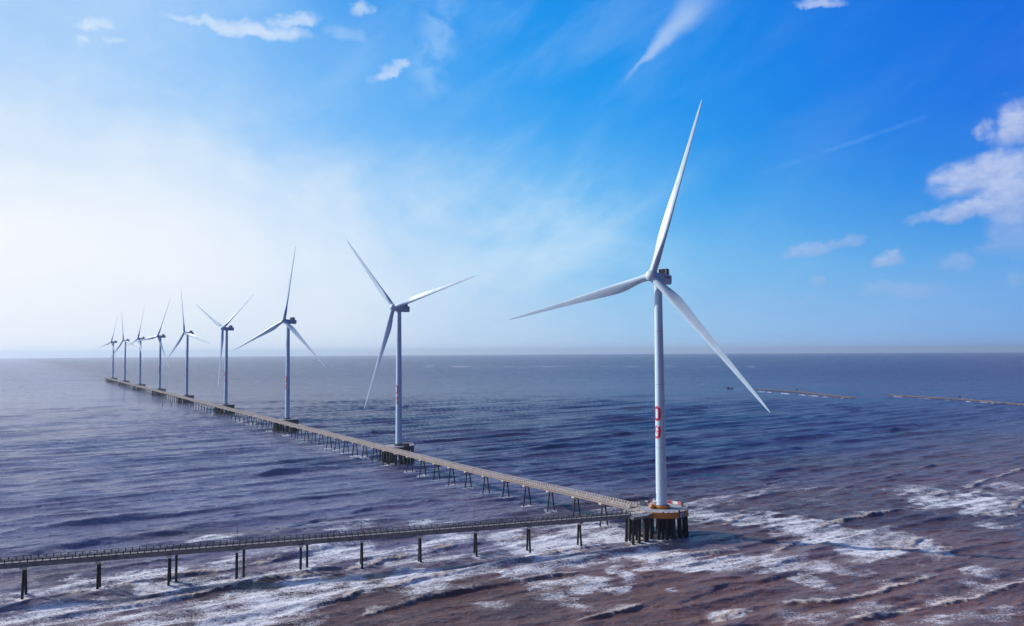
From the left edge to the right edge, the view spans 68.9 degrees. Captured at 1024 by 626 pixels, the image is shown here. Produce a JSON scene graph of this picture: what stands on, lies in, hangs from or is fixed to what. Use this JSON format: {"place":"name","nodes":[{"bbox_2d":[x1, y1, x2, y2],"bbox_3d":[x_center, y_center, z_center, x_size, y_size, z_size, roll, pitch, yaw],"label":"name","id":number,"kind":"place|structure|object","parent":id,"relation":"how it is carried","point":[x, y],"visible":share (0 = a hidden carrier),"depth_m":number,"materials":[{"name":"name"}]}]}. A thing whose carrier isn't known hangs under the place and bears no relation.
{"place":"outdoors","nodes":[
{"label":"outdoors","id":0,"kind":"place"},
{"bbox_2d":[0,352,1023,625],"bbox_3d":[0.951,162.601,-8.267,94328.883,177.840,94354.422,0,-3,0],"label":"sea","id":1,"kind":"structure","parent":0,"point":[872,500],"depth_m":416.31,"materials":[{"name":"liquid"}]},
{"bbox_2d":[152,388,165,394],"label":"turbine platform","id":2,"kind":"structure","parent":1,"relation":"in","point":[161,389],"depth_m":1371.53,"materials":[{"name":"concrete"}]},
{"bbox_2d":[134,298,170,387],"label":"wind turbine","id":3,"kind":"object","parent":2,"relation":"on","point":[158,336],"visible":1,"depth_m":1377.61,"materials":[{"name":"paint"}]},
{"bbox_2d":[175,555,177,581],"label":"steel pile","id":4,"kind":"object","parent":1,"relation":"in","point":[176,566],"visible":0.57,"depth_m":250.82,"materials":[{"name":"black metal"}]},
{"bbox_2d":[177,394,193,402],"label":"turbine platform","id":5,"kind":"structure","parent":1,"relation":"in","point":[189,396],"depth_m":1160.87,"materials":[{"name":"concrete"}]},
{"bbox_2d":[163,294,209,394],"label":"wind turbine","id":6,"kind":"object","parent":5,"relation":"on","point":[189,333],"visible":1,"depth_m":1166.42,"materials":[{"name":"paint"}]},
{"bbox_2d":[214,403,234,413],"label":"turbine platform","id":7,"kind":"structure","parent":1,"relation":"in","point":[232,405],"depth_m":945.76,"materials":[{"name":"concrete"}]},
{"bbox_2d":[196,294,253,403],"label":"wind turbine","id":8,"kind":"object","parent":7,"relation":"on","point":[227,329],"visible":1,"depth_m":952.34,"materials":[{"name":"paint"}]},
{"bbox_2d":[242,550,244,577],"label":"steel pile","id":9,"kind":"object","parent":1,"relation":"in","point":[243,566],"visible":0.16,"depth_m":257.66,"materials":[{"name":"black metal"}]},
{"bbox_2d":[273,417,298,431],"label":"turbine platform","id":10,"kind":"structure","parent":1,"relation":"in","point":[294,420],"depth_m":733.43,"materials":[{"name":"metal"}]},
{"bbox_2d":[234,247,323,417],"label":"wind turbine","id":11,"kind":"object","parent":10,"relation":"on","point":[288,322],"visible":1,"depth_m":740.20,"materials":[{"name":"paint"}]},
{"bbox_2d":[306,545,307,567],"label":"steel pile","id":12,"kind":"object","parent":1,"relation":"in","point":[306,556],"visible":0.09,"depth_m":265.99,"materials":[{"name":"black metal"}]},
{"bbox_2d":[0,510,630,599],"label":"approach bridge","id":13,"kind":"structure","parent":1,"relation":"in","point":[23,563],"depth_m":261.10,"materials":[{"name":"concrete"}]},
{"bbox_2d":[104,377,636,526],"bbox_3d":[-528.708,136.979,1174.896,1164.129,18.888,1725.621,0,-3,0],"label":"trestle jetty","id":14,"kind":"object","parent":1,"relation":"in","point":[602,501],"visible":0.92,"depth_m":475.56,"materials":[{"name":"concrete"}]},
{"bbox_2d":[379,442,413,463],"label":"turbine platform","id":15,"kind":"structure","parent":1,"relation":"in","point":[391,456],"depth_m":520.55,"materials":[{"name":"metal"}]},
{"bbox_2d":[346,239,475,443],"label":"wind turbine","id":16,"kind":"object","parent":15,"relation":"on","point":[400,307],"visible":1,"depth_m":526.78,"materials":[{"name":"paint"}]},
{"bbox_2d":[624,499,688,544],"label":"turbine platform","id":17,"kind":"structure","parent":1,"relation":"in","point":[667,515],"depth_m":304.36,"materials":[{"name":"orange paint"}]},
{"bbox_2d":[508,100,769,505],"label":"wind turbine","id":18,"kind":"object","parent":17,"relation":"on","point":[660,279],"visible":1,"depth_m":313.06,"materials":[{"name":"paint"}]},
{"bbox_2d":[756,388,854,397],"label":"breakwater","id":19,"kind":"object","parent":1,"relation":"in","point":[807,392],"visible":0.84,"depth_m":1293.18,"materials":[{"name":"grey stone"}]},
{"bbox_2d":[888,394,1023,405],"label":"breakwater","id":20,"kind":"object","parent":1,"relation":"in","point":[958,399],"visible":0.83,"depth_m":1120.05,"materials":[{"name":"grey stone"}]},
{"bbox_2d":[0,0,1023,357],"label":"sky","id":21,"kind":"structure","parent":0,"point":[852,181],"materials":[{"name":"blue"}]},
{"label":"turbine platform","id":22,"kind":"object","parent":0,"visible":0},
{"bbox_2d":[125,306,145,383],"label":"wind turbine","id":23,"kind":"object","parent":22,"relation":"on","point":[140,351],"visible":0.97,"depth_m":1590.64,"materials":[{"name":"paint"}]},
{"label":"turbine platform","id":24,"kind":"object","parent":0,"visible":0},
{"bbox_2d":[108,321,137,379],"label":"wind turbine","id":25,"kind":"object","parent":24,"relation":"on","point":[127,341],"visible":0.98,"depth_m":1805.00,"materials":[{"name":"paint"}]},
{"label":"turbine platform","id":26,"kind":"object","parent":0,"visible":0},
{"bbox_2d":[99,317,117,377],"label":"wind turbine","id":27,"kind":"object","parent":26,"relation":"on","point":[112,342],"visible":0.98,"depth_m":2016.63,"materials":[{"name":"paint"}]}
]}

